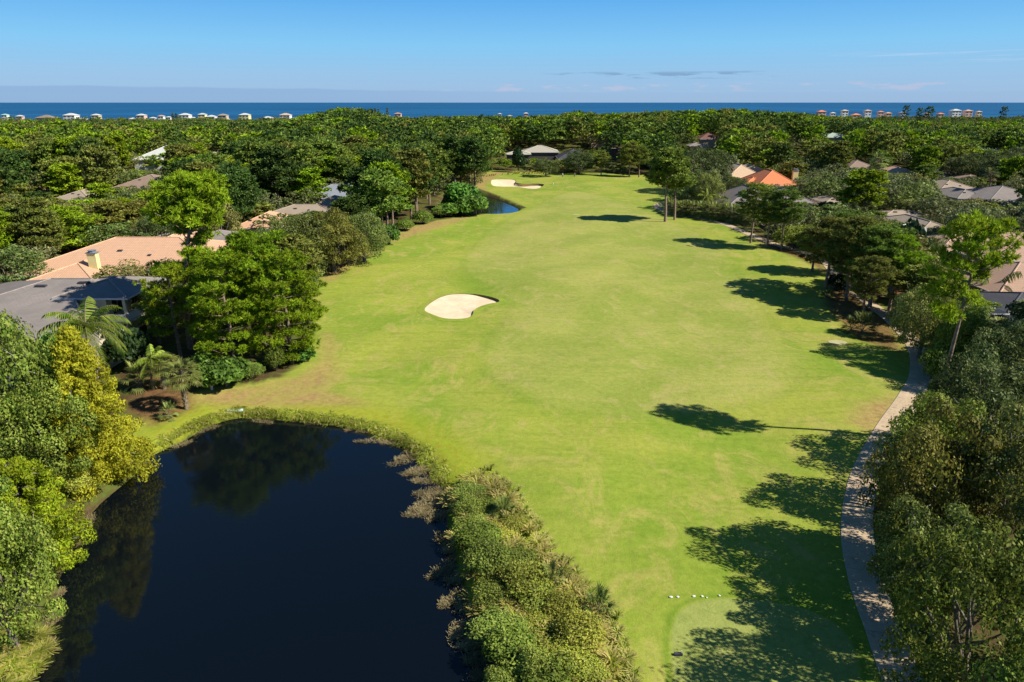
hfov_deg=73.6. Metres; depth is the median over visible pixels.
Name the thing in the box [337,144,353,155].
pine tree
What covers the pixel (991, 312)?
oak tree
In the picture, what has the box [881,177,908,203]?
oak tree
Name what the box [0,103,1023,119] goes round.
sea
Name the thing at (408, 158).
pine tree
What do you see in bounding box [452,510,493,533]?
shrub
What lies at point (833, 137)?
house
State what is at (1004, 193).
house
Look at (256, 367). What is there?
bush
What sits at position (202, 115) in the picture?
beach house
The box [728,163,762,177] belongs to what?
house
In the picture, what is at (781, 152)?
pine tree
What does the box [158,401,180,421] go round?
palm tree
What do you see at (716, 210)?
palmetto
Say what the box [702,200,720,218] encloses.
palmetto
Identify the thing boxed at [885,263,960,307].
pine tree
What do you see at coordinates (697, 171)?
oak tree
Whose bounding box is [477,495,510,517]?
shrub
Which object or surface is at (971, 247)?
pine tree
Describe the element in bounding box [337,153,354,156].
pine tree
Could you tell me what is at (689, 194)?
oak tree
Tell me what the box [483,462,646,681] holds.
fringe grass
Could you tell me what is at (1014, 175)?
oak tree
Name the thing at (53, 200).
pine tree
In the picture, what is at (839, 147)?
tree
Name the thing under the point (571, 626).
shrub
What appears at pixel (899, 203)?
palm tree
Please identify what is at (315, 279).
oak tree
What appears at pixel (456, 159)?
pine tree
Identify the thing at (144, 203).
pine tree
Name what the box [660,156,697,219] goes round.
pine tree
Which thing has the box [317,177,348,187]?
oak tree
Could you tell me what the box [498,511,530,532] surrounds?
shrub
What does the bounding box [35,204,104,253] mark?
pine tree
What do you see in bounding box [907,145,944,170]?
pine tree
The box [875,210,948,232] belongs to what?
house
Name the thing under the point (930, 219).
oak tree
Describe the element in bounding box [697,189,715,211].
palm tree
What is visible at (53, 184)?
tree
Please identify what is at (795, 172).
house
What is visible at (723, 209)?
palmetto
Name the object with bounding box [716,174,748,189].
oak tree
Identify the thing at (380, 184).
pine tree
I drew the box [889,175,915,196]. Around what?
oak tree
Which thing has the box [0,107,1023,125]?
coast scrub
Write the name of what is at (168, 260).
oak tree
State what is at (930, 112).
pine tree
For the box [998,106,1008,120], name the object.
pine tree
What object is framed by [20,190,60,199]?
pine tree
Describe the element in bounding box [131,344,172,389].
palm tree
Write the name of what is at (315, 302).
pine tree
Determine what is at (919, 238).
oak tree
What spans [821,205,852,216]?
oak tree
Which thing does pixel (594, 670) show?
shrub
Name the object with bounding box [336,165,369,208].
pine tree
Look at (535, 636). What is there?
shrub
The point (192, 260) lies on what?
pine tree
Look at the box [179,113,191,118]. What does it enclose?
beach house
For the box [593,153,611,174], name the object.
pine tree
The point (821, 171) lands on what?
oak tree
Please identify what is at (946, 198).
oak tree
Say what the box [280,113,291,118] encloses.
beach house
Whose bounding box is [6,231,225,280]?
house
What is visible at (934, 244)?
oak tree
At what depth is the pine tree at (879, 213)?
181.37 m
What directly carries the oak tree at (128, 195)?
on the ground at (638, 399)
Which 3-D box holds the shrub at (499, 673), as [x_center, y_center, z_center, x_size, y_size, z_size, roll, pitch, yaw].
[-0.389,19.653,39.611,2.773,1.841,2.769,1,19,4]
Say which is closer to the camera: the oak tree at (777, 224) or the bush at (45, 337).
the bush at (45, 337)
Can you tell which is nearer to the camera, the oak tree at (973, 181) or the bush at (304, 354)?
the bush at (304, 354)
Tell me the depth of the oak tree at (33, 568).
40.34 m
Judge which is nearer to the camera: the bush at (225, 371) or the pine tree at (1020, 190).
the bush at (225, 371)
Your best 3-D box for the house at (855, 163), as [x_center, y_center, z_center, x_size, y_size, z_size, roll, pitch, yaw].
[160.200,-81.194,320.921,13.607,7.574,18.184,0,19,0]
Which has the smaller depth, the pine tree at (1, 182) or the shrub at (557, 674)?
the shrub at (557, 674)
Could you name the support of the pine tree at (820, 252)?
on the ground at (638, 399)
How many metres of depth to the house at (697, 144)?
389.58 m
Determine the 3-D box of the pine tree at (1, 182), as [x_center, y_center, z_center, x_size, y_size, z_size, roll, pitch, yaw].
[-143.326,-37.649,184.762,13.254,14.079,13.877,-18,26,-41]
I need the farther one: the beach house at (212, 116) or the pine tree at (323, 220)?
the beach house at (212, 116)
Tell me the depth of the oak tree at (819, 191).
221.97 m
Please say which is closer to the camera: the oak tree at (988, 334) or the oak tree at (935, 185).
the oak tree at (988, 334)
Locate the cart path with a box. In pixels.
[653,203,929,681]
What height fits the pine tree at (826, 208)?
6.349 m
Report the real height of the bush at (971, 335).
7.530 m
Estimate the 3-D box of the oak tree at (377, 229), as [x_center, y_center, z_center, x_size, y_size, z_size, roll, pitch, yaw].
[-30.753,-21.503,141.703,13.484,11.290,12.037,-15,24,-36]
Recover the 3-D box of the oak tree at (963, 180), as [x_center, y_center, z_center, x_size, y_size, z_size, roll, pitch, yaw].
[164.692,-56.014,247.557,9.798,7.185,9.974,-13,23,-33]
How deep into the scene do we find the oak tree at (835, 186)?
214.99 m
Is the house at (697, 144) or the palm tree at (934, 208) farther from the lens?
the house at (697, 144)
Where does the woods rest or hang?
on the ground at (638, 399)
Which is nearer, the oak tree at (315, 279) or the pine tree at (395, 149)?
the oak tree at (315, 279)
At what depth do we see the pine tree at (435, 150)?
221.37 m
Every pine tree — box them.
[0,136,18,148]
[0,146,31,184]
[0,151,20,193]
[0,179,5,197]
[0,197,20,210]
[0,197,67,253]
[0,206,17,256]
[3,142,30,150]
[3,183,37,195]
[6,149,40,177]
[15,144,45,176]
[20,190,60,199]
[27,138,65,171]
[31,156,85,194]
[33,137,60,147]
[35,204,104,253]
[37,197,64,204]
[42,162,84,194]
[46,194,66,200]
[48,155,85,180]
[49,136,78,158]
[65,135,99,154]
[66,137,108,171]
[66,198,98,206]
[76,143,124,188]
[78,156,115,178]
[81,199,144,237]
[84,182,116,199]
[102,134,131,166]
[105,186,137,194]
[111,196,134,222]
[117,174,138,182]
[125,198,169,236]
[130,295,178,343]
[132,259,207,358]
[135,167,232,349]
[158,156,186,178]
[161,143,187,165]
[162,157,198,175]
[162,160,189,180]
[164,139,188,160]
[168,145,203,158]
[170,250,225,325]
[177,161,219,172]
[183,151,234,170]
[184,246,273,360]
[187,142,208,153]
[206,228,295,358]
[213,159,267,228]
[218,141,235,154]
[218,232,281,333]
[220,153,243,166]
[225,140,253,160]
[227,135,263,154]
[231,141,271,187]
[242,201,275,219]
[246,144,303,202]
[246,163,294,198]
[246,247,328,362]
[255,141,295,197]
[270,137,294,143]
[271,231,327,277]
[278,141,308,198]
[280,275,322,329]
[282,160,313,200]
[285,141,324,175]
[288,167,331,201]
[289,212,337,242]
[295,136,313,144]
[298,147,326,177]
[310,134,335,143]
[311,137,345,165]
[315,155,338,187]
[322,155,359,183]
[330,192,375,222]
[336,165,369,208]
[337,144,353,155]
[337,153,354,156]
[339,135,371,147]
[342,166,413,223]
[344,145,359,155]
[351,155,363,167]
[352,141,371,151]
[354,148,373,155]
[358,159,416,224]
[359,147,388,216]
[367,140,387,148]
[369,152,415,223]
[382,140,405,151]
[388,145,398,155]
[388,147,436,219]
[398,142,437,209]
[401,134,427,143]
[405,163,437,211]
[419,141,452,203]
[432,142,447,184]
[436,151,459,190]
[437,134,464,181]
[441,148,467,181]
[456,135,495,186]
[481,151,496,178]
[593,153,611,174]
[618,141,644,176]
[631,145,652,176]
[643,146,692,221]
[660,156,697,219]
[735,181,774,242]
[756,189,788,247]
[763,143,798,168]
[766,187,808,249]
[777,159,808,181]
[794,224,828,271]
[797,215,855,289]
[804,146,833,164]
[813,201,837,208]
[813,215,891,299]
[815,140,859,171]
[817,203,835,215]
[831,167,890,205]
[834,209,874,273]
[843,255,896,312]
[844,222,923,306]
[865,210,887,216]
[871,232,936,310]
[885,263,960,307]
[900,105,910,119]
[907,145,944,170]
[910,163,943,180]
[913,271,980,290]
[914,108,923,120]
[917,209,1023,392]
[922,106,934,119]
[958,297,1002,310]
[962,148,989,167]
[971,177,1005,186]
[973,148,1006,167]
[976,202,1005,208]
[989,155,1023,186]
[990,333,1023,380]
[993,158,1017,185]
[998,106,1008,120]
[1014,172,1023,195]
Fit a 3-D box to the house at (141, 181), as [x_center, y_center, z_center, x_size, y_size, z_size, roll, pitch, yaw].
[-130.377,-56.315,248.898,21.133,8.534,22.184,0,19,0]
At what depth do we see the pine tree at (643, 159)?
308.13 m
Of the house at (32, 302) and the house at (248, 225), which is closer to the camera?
the house at (32, 302)
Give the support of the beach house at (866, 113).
on the ground at (638, 399)
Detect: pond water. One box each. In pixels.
[31,418,483,681]
[441,196,518,215]
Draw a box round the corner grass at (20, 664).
[0,617,61,681]
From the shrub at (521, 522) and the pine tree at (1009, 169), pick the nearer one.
the shrub at (521, 522)
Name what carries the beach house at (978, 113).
on the ground at (638, 399)
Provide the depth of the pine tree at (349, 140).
281.36 m
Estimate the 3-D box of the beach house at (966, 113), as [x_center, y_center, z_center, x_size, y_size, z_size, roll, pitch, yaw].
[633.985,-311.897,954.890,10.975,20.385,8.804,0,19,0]
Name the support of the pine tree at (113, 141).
on the ground at (638, 399)
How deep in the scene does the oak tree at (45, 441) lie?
56.41 m
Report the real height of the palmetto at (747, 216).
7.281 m
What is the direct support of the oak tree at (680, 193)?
on the ground at (638, 399)
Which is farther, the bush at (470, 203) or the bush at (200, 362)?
the bush at (470, 203)
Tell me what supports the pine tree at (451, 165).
on the ground at (638, 399)
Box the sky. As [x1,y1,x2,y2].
[0,0,1023,102]
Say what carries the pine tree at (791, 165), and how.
on the ground at (638, 399)
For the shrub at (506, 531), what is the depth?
52.80 m
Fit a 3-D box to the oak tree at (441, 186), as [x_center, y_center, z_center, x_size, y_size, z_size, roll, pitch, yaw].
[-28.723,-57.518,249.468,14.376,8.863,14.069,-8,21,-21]
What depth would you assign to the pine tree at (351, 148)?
264.23 m
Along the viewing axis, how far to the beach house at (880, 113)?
950.24 m
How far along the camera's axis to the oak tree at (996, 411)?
64.78 m
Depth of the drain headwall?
75.40 m
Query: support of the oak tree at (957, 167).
on the ground at (638, 399)
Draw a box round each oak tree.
[0,193,17,198]
[0,243,53,282]
[0,244,59,281]
[0,308,64,457]
[0,349,18,447]
[0,368,100,477]
[0,473,27,562]
[0,501,68,649]
[14,170,40,193]
[34,176,58,191]
[48,200,91,249]
[63,213,109,250]
[66,222,137,250]
[80,164,94,188]
[92,258,154,278]
[103,187,132,199]
[110,170,125,186]
[115,191,147,199]
[116,185,142,196]
[118,168,143,183]
[130,216,174,236]
[131,280,182,322]
[132,185,149,194]
[138,169,163,177]
[143,258,176,276]
[193,203,242,232]
[252,213,291,229]
[253,229,271,234]
[257,190,283,214]
[265,211,338,268]
[282,187,328,206]
[297,207,371,271]
[311,255,326,282]
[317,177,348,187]
[328,211,390,262]
[431,175,451,194]
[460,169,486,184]
[531,157,561,175]
[562,148,596,173]
[667,173,704,201]
[677,173,722,201]
[679,169,708,191]
[683,146,735,175]
[692,170,725,200]
[708,168,727,187]
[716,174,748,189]
[749,214,780,231]
[761,207,801,233]
[769,162,791,174]
[779,183,809,197]
[785,211,819,227]
[793,173,825,190]
[797,203,825,215]
[801,171,845,198]
[802,167,820,175]
[802,171,821,186]
[802,202,847,225]
[803,170,831,177]
[811,176,844,195]
[817,163,844,174]
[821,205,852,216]
[827,185,863,198]
[830,167,857,182]
[834,208,873,217]
[836,189,883,211]
[841,201,868,212]
[850,234,939,298]
[852,193,893,208]
[856,394,1018,573]
[860,219,901,245]
[864,492,1000,639]
[865,174,890,194]
[870,389,1011,506]
[874,664,983,681]
[876,179,902,209]
[877,512,1023,681]
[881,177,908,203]
[886,288,926,335]
[888,182,938,211]
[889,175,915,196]
[889,283,963,357]
[896,172,922,182]
[898,177,934,204]
[901,172,933,183]
[907,193,954,217]
[913,179,941,197]
[916,215,936,221]
[918,339,1023,445]
[925,225,941,234]
[926,234,947,266]
[928,297,992,370]
[929,399,1023,585]
[931,196,951,201]
[932,200,970,224]
[938,152,988,175]
[938,202,972,224]
[942,200,1005,231]
[948,197,987,207]
[953,381,1007,424]
[955,176,978,186]
[958,304,995,318]
[958,317,1023,387]
[962,619,1023,681]
[965,179,995,187]
[965,207,1010,219]
[976,146,1023,176]
[978,166,997,177]
[990,198,1016,207]
[990,203,1023,217]
[993,207,1023,229]
[996,495,1023,645]
[1002,176,1023,189]
[1003,169,1023,188]
[1004,300,1023,335]
[1006,219,1023,231]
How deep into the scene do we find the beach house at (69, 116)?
937.43 m
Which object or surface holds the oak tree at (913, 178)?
on the ground at (638, 399)
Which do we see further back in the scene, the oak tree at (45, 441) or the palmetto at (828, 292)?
the palmetto at (828, 292)
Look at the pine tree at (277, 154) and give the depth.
198.37 m
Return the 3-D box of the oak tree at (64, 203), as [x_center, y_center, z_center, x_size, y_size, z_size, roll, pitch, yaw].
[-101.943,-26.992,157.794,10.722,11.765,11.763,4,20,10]
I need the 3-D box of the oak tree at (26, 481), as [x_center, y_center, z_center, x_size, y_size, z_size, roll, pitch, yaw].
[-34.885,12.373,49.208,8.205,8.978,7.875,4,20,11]
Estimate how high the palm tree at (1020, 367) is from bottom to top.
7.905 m
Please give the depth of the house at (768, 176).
254.03 m
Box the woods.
[0,107,1023,176]
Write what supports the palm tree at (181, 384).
on the ground at (638, 399)
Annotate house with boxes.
[0,276,167,388]
[1,114,9,119]
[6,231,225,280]
[36,115,57,119]
[57,189,94,200]
[63,113,79,119]
[91,114,101,118]
[111,174,161,191]
[132,145,166,170]
[136,114,146,118]
[156,229,259,240]
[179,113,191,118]
[197,113,207,118]
[206,115,217,119]
[217,114,228,118]
[239,113,250,119]
[240,211,288,232]
[273,195,340,214]
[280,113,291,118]
[298,184,383,213]
[505,145,559,162]
[556,148,589,166]
[588,134,606,147]
[607,145,621,158]
[685,142,707,151]
[693,132,718,146]
[710,184,816,216]
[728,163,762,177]
[741,168,796,187]
[788,169,802,181]
[809,195,842,204]
[816,110,825,115]
[824,133,844,140]
[840,110,848,116]
[846,159,873,168]
[863,110,871,118]
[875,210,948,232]
[876,111,883,117]
[876,165,912,173]
[926,232,1023,291]
[930,179,974,188]
[934,185,1022,204]
[935,167,988,181]
[936,113,943,118]
[948,109,961,116]
[956,291,1023,324]
[962,110,972,116]
[975,111,981,116]
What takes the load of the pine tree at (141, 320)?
on the ground at (638, 399)
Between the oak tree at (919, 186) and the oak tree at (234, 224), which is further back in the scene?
the oak tree at (919, 186)
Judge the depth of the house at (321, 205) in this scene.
186.17 m
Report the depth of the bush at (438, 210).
199.54 m
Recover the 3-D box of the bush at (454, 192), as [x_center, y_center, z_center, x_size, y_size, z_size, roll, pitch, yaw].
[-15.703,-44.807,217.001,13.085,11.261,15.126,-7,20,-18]
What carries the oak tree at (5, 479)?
on the ground at (638, 399)
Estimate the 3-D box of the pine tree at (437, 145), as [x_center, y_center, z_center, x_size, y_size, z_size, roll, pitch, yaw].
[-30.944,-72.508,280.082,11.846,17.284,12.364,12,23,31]
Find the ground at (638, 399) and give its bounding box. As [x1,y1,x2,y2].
[0,131,1023,681]
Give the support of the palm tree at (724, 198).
on the ground at (638, 399)
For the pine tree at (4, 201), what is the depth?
156.69 m
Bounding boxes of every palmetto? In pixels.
[490,494,515,517]
[542,556,566,589]
[580,580,617,625]
[661,198,679,211]
[668,199,686,214]
[673,200,692,216]
[678,199,697,214]
[684,199,701,216]
[689,200,708,217]
[698,201,714,217]
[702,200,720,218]
[706,201,725,220]
[714,201,731,220]
[717,202,737,221]
[724,204,744,223]
[734,205,750,224]
[741,210,762,226]
[820,289,836,299]
[839,314,860,335]
[846,310,878,338]
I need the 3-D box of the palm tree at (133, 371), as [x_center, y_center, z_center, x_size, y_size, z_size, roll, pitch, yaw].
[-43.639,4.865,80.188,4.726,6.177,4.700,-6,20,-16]
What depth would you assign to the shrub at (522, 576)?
46.15 m
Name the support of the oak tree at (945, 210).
on the ground at (638, 399)
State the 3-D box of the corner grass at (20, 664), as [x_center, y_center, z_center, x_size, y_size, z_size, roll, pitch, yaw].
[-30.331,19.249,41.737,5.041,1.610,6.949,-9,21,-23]
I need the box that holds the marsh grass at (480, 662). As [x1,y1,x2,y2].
[41,417,495,681]
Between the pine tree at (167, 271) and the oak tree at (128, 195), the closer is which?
the pine tree at (167, 271)
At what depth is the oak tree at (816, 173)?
254.95 m
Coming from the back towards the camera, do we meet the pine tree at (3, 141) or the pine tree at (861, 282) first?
the pine tree at (3, 141)
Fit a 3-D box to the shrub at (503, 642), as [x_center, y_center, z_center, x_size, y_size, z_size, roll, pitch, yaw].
[0.036,18.640,41.263,3.888,2.282,3.994,6,20,16]
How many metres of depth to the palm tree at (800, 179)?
221.90 m
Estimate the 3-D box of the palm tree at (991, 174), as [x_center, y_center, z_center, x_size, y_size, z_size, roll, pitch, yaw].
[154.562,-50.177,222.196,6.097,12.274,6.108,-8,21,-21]
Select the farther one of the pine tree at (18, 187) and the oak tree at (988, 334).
the pine tree at (18, 187)
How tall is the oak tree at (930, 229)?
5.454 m
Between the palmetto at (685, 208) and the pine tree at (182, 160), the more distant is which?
the pine tree at (182, 160)
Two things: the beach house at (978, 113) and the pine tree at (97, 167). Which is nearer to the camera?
the pine tree at (97, 167)
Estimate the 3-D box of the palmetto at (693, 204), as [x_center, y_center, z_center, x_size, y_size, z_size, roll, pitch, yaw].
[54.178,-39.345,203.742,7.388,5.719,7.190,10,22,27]
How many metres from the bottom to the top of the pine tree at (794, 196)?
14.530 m
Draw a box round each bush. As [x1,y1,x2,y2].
[33,328,56,371]
[56,469,99,493]
[100,322,150,364]
[188,350,217,370]
[197,356,250,387]
[244,361,265,378]
[262,343,284,370]
[284,345,315,360]
[383,223,400,242]
[395,219,413,229]
[410,210,433,223]
[431,202,460,215]
[432,205,444,217]
[443,182,481,211]
[455,194,488,214]
[771,223,809,248]
[828,273,846,289]
[917,346,954,379]
[923,335,955,360]
[962,320,994,350]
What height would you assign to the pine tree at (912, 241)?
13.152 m
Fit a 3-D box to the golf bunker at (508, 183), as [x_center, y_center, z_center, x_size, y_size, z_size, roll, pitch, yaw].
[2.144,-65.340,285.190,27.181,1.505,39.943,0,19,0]
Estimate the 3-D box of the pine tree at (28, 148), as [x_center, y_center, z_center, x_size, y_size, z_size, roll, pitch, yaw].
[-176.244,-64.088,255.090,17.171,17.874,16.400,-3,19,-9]
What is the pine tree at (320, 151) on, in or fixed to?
on the ground at (638, 399)
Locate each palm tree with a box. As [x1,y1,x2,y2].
[37,297,132,407]
[117,357,160,395]
[118,220,145,236]
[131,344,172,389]
[141,351,182,388]
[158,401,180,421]
[160,357,204,409]
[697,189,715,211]
[715,195,729,203]
[791,176,809,194]
[860,198,874,211]
[867,152,889,170]
[891,195,910,209]
[901,199,921,210]
[928,198,943,217]
[979,271,1022,291]
[981,167,999,185]
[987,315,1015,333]
[1011,358,1023,386]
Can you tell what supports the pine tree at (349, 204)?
on the ground at (638, 399)
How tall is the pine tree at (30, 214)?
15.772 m
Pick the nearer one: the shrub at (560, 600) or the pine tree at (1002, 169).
the shrub at (560, 600)
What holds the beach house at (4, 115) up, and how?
on the ground at (638, 399)
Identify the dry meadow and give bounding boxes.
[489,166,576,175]
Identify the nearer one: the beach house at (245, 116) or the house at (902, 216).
the house at (902, 216)
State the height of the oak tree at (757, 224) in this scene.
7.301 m
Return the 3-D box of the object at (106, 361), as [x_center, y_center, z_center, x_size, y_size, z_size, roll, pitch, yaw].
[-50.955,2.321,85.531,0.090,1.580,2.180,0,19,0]
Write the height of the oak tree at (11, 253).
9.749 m
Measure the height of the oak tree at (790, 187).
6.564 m
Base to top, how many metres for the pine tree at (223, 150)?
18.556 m
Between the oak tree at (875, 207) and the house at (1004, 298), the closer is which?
the house at (1004, 298)
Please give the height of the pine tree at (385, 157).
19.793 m
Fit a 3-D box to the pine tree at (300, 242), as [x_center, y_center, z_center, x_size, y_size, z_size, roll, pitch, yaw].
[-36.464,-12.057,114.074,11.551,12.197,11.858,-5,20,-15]
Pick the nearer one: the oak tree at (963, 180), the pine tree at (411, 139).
the oak tree at (963, 180)
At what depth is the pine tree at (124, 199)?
158.44 m
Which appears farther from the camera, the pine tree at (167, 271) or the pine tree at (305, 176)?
the pine tree at (305, 176)
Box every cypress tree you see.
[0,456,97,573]
[33,325,160,501]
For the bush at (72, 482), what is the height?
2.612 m
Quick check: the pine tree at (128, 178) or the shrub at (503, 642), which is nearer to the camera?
the shrub at (503, 642)
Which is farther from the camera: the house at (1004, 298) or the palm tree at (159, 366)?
the house at (1004, 298)
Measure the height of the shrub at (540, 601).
1.734 m
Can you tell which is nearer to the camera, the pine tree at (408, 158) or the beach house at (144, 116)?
the pine tree at (408, 158)
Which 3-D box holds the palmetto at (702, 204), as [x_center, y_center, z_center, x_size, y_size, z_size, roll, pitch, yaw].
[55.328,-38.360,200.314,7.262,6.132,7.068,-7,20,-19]
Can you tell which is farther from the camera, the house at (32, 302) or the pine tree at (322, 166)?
the pine tree at (322, 166)
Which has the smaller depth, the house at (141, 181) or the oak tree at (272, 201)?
the oak tree at (272, 201)
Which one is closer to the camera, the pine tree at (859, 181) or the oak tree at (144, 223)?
the oak tree at (144, 223)
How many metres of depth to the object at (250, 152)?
216.63 m
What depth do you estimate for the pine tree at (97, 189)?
199.26 m
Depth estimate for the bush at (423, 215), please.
188.57 m
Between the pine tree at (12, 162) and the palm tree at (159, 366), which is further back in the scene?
the pine tree at (12, 162)
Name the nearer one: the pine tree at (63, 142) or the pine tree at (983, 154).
the pine tree at (63, 142)
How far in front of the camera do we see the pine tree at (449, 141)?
275.24 m
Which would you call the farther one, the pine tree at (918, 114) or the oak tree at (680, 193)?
the pine tree at (918, 114)
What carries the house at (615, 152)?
on the ground at (638, 399)
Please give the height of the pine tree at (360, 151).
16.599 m
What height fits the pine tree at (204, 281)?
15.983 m
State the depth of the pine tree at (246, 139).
250.01 m
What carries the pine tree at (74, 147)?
on the ground at (638, 399)
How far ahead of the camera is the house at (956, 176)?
280.86 m
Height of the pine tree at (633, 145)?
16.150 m
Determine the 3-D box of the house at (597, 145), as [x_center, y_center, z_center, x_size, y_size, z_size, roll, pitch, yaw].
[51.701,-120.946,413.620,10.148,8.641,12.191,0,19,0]
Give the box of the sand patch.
[828,340,846,344]
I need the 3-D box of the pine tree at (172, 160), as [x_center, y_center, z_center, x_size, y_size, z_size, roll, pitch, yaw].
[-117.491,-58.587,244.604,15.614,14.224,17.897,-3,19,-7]
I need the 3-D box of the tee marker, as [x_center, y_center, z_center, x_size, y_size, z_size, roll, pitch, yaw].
[10.245,19.212,42.171,0.520,0.340,0.180,0,19,0]
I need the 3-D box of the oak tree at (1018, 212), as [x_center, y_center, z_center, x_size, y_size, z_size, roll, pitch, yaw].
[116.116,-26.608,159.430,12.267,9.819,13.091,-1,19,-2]
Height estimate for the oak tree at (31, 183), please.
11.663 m
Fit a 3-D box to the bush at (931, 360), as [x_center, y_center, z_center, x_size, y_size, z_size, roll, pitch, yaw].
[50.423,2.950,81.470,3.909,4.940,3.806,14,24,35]
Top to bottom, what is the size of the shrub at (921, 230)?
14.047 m
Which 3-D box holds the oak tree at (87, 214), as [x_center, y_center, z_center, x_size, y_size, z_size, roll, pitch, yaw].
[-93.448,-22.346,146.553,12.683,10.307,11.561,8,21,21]
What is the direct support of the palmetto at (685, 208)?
on the ground at (638, 399)
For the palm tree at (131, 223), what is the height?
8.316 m
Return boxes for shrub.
[448,480,488,499]
[452,492,482,514]
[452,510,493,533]
[454,520,506,548]
[459,538,512,577]
[464,604,527,643]
[472,575,514,607]
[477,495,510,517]
[481,622,539,675]
[483,662,520,681]
[487,519,523,542]
[497,559,558,604]
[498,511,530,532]
[498,542,540,569]
[500,620,550,661]
[509,580,555,613]
[511,643,556,676]
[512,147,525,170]
[515,649,579,681]
[522,608,558,638]
[533,632,590,681]
[541,589,581,620]
[550,607,605,654]
[571,653,612,681]
[896,217,931,289]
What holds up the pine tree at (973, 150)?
on the ground at (638, 399)
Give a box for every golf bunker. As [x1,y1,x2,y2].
[416,292,506,321]
[485,179,549,189]
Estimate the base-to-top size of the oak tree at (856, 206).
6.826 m
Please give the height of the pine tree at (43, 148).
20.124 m
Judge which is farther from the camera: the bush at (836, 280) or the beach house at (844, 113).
the beach house at (844, 113)
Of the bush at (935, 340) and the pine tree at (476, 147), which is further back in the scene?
the pine tree at (476, 147)
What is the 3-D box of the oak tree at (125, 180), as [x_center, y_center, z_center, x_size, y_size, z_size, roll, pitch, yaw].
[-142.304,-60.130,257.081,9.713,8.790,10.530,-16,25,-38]
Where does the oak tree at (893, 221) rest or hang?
on the ground at (638, 399)
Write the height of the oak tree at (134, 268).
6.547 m
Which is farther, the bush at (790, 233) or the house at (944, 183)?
the house at (944, 183)
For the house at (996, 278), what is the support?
on the ground at (638, 399)
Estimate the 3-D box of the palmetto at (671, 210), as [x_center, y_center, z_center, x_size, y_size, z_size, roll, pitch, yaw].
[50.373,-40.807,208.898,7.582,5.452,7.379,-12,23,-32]
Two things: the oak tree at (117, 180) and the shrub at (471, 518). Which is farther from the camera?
the oak tree at (117, 180)
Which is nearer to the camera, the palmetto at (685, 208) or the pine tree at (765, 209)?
the pine tree at (765, 209)
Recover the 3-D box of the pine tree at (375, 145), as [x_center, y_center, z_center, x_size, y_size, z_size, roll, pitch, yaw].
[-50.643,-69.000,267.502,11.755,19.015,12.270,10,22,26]
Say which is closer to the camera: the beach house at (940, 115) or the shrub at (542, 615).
the shrub at (542, 615)
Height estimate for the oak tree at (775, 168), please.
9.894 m
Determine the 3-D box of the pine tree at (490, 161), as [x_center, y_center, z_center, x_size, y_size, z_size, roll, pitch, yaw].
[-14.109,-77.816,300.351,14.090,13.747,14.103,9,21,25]
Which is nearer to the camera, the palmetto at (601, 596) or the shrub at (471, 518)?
the palmetto at (601, 596)
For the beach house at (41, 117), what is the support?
on the ground at (638, 399)
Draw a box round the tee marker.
[674,650,682,655]
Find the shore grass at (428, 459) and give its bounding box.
[151,404,452,483]
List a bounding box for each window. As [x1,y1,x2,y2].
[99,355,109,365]
[111,300,122,314]
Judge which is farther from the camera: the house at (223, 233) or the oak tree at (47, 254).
the house at (223, 233)
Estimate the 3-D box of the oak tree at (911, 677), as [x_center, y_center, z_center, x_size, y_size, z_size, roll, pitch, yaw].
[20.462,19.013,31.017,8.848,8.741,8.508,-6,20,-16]
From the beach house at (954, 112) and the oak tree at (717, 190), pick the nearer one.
the oak tree at (717, 190)
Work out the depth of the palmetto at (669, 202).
212.12 m
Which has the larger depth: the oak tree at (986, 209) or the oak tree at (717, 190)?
the oak tree at (717, 190)
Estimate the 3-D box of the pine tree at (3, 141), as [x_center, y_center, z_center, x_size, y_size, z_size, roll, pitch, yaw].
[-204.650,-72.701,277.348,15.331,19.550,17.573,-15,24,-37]
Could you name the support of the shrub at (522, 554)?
on the ground at (638, 399)
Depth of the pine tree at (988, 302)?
102.48 m
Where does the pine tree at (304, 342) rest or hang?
on the ground at (638, 399)
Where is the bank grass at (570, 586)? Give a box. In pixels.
[436,467,628,681]
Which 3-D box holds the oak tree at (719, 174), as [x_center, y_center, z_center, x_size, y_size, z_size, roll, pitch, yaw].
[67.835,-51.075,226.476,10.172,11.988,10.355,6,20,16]
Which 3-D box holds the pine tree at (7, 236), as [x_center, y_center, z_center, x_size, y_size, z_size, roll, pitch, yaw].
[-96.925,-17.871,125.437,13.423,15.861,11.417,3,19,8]
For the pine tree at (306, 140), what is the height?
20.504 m
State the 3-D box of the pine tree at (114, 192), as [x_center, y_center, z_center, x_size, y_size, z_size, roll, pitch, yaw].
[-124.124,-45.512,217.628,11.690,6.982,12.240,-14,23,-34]
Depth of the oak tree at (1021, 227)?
150.40 m
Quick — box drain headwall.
[225,409,243,414]
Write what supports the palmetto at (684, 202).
on the ground at (638, 399)
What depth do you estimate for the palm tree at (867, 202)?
188.03 m
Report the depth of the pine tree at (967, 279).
111.21 m
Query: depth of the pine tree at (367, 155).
191.46 m
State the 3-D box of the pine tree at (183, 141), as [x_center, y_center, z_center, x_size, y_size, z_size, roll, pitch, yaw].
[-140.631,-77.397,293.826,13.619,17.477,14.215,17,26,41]

